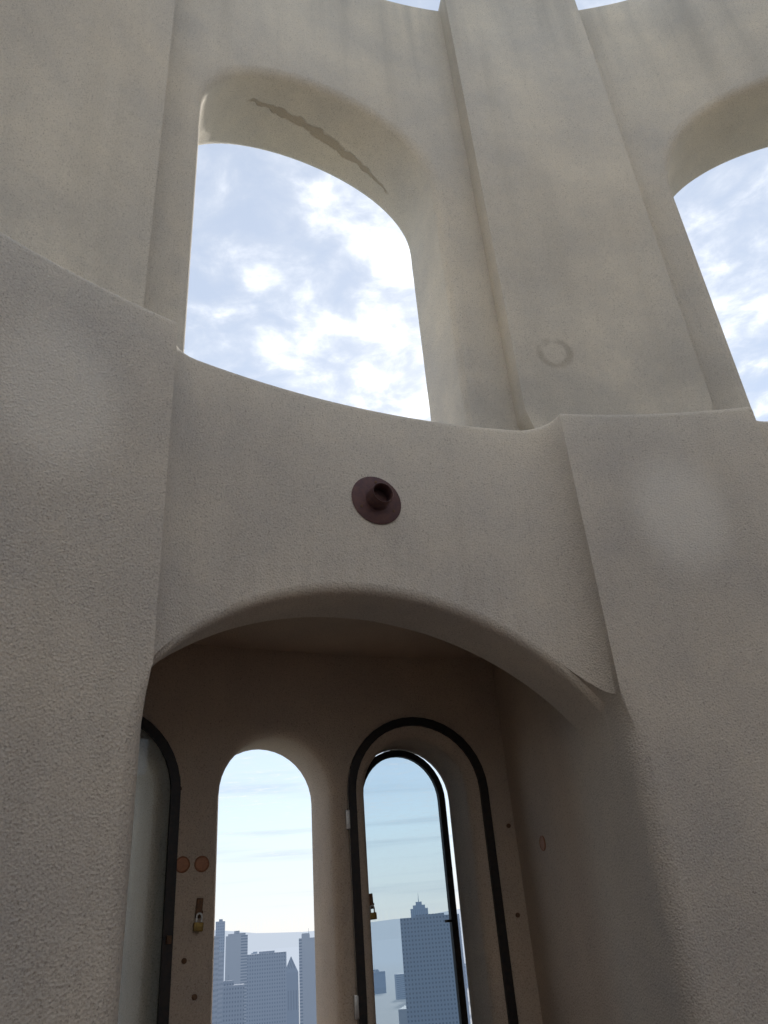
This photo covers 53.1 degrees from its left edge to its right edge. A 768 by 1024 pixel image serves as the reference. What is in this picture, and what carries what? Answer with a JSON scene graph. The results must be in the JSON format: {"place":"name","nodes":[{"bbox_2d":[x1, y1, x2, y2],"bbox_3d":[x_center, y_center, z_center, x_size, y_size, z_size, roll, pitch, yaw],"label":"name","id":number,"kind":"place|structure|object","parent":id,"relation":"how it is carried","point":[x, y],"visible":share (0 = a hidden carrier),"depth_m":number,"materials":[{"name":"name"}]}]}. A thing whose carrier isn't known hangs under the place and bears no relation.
{"place":"outdoors","nodes":[
{"label":"outdoors","id":0,"kind":"place"},
{"bbox_2d":[225,928,406,1023],"bbox_3d":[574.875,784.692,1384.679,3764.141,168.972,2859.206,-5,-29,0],"label":"buildings","id":1,"kind":"structure","parent":0,"point":[236,951],"depth_m":1200.65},
{"bbox_2d":[214,909,461,952],"bbox_3d":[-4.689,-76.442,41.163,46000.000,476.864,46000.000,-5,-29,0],"label":"distant hills","id":2,"kind":"structure","parent":0,"point":[386,929],"depth_m":15731.08,"materials":[{"name":"grey"}]},
{"bbox_2d":[251,898,427,1023],"bbox_3d":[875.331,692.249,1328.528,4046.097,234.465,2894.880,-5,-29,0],"label":"buildings","id":3,"kind":"structure","parent":0,"point":[419,908],"depth_m":1311.65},
{"bbox_2d":[212,913,470,1023],"bbox_3d":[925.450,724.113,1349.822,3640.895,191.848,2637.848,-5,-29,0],"label":"buildings","id":4,"kind":"structure","parent":0,"point":[430,983],"depth_m":941.77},
{"bbox_2d":[224,933,471,1023],"bbox_3d":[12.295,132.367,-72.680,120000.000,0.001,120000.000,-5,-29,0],"label":"city ground","id":5,"kind":"structure","parent":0,"point":[387,954],"depth_m":3629.05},
{"bbox_2d":[370,912,376,919],"bbox_3d":[-0.053,1.932,3.672,0.038,0.032,0.028,-5,-29,0],"label":"padlock","id":6,"kind":"object","parent":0,"point":[373,915],"visible":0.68,"depth_m":3.66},
{"bbox_2d":[0,232,767,1023],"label":"wall","id":7,"kind":"structure","parent":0,"point":[558,624],"depth_m":2.99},
{"bbox_2d":[143,0,767,430],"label":"tower wall","id":8,"kind":"structure","parent":0,"point":[359,96],"depth_m":5.02,"materials":[{"name":"beige concrete"}]},
{"bbox_2d":[0,0,711,430],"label":"pillars","id":9,"kind":"structure","parent":8,"relation":"attached to","point":[590,316],"depth_m":4.14,"materials":[{"name":"beige concrete"}]},
{"bbox_2d":[184,0,767,932],"label":"sky","id":10,"kind":"structure","parent":0,"point":[300,282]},
{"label":"telegraph hill ground","id":11,"kind":"structure","parent":0,"visible":0},
{"bbox_3d":[3.641,25.963,-14.668,10.160,55.000,10.160,-5,-29,0],"label":"tower","id":12,"kind":"object","parent":11,"relation":"on","visible":0},
{"bbox_2d":[141,716,180,1023],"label":"window frame","id":13,"kind":"structure","parent":12,"relation":"attached to","point":[151,730],"depth_m":3.25,"materials":[{"name":"black metal"}]},
{"bbox_2d":[166,935,171,943],"bbox_3d":[-0.882,1.715,3.141,0.036,0.110,0.036,-5,-29,0],"label":"window latch","id":14,"kind":"object","parent":13,"relation":"attached to","point":[168,939],"depth_m":3.11,"materials":[{"name":"brown metal"}]},
{"bbox_2d":[177,856,189,872],"bbox_3d":[-0.864,1.512,3.293,0.066,0.066,0.006,12,-33,-28],"label":"round disc","id":15,"kind":"object","parent":12,"relation":"attached to","point":[183,864],"visible":1,"depth_m":3.29,"materials":[{"name":"brown metal"}]},
{"bbox_2d":[195,898,202,917],"bbox_3d":[-0.780,1.675,3.250,0.030,0.076,0.028,-5,-29,0],"label":"hasp","id":16,"kind":"object","parent":12,"relation":"attached to","point":[199,905],"visible":1,"depth_m":3.25,"materials":[{"name":"brown metal"}]},
{"bbox_2d":[195,913,202,921],"bbox_3d":[-0.775,1.700,3.219,0.028,0.037,0.020,-5,-29,0],"label":"padlock shackle","id":17,"kind":"object","parent":16,"relation":"hanging from","point":[197,914],"visible":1,"depth_m":3.22,"materials":[{"name":"grey metal"}]},
{"bbox_2d":[193,922,203,931],"bbox_3d":[-0.774,1.730,3.202,0.043,0.036,0.036,-5,-29,0],"label":"padlock","id":18,"kind":"object","parent":17,"relation":"hanging from","point":[197,926],"visible":1,"depth_m":3.19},
{"bbox_2d":[194,856,208,871],"bbox_3d":[-0.790,1.527,3.333,0.066,0.066,0.006,11,-32,-27],"label":"round disc","id":19,"kind":"object","parent":12,"relation":"attached to","point":[201,863],"visible":1,"depth_m":3.33,"materials":[{"name":"brown metal"}]},
{"bbox_2d":[181,787,519,999],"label":"screws","id":20,"kind":"object","parent":12,"relation":"attached to","point":[184,960],"depth_m":3.13,"materials":[{"name":"metal"}]},
{"bbox_2d":[369,893,373,908],"bbox_3d":[-0.063,1.882,3.713,0.030,0.069,0.021,-5,-29,0],"label":"hasp","id":21,"kind":"object","parent":12,"relation":"attached to","point":[371,898],"visible":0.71,"depth_m":3.71,"materials":[{"name":"brown metal"}]},
{"bbox_2d":[352,477,400,523],"bbox_3d":[-0.017,-0.062,3.087,0.220,0.220,0.070,9,-31,-23],"label":"ceiling light fixture","id":22,"kind":"object","parent":12,"relation":"attached to","point":[379,500],"depth_m":3.09,"materials":[{"name":"brown metal"}]},
{"bbox_2d":[364,750,467,1023],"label":"casement window","id":23,"kind":"structure","parent":12,"relation":"attached to","point":[424,765],"depth_m":4.03,"materials":[{"name":"metal"}]},
{"bbox_2d":[345,717,518,1023],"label":"window frame","id":24,"kind":"structure","parent":12,"relation":"attached to","point":[360,1001],"depth_m":3.68,"materials":[{"name":"black metal"}]},
{"bbox_2d":[539,836,545,850],"bbox_3d":[0.728,1.524,3.532,0.006,0.066,0.066,1,-29,-11],"label":"copper medallion","id":25,"kind":"object","parent":12,"relation":"attached to","point":[542,842],"visible":1,"depth_m":3.52,"materials":[{"name":"brown metal"}]}
]}

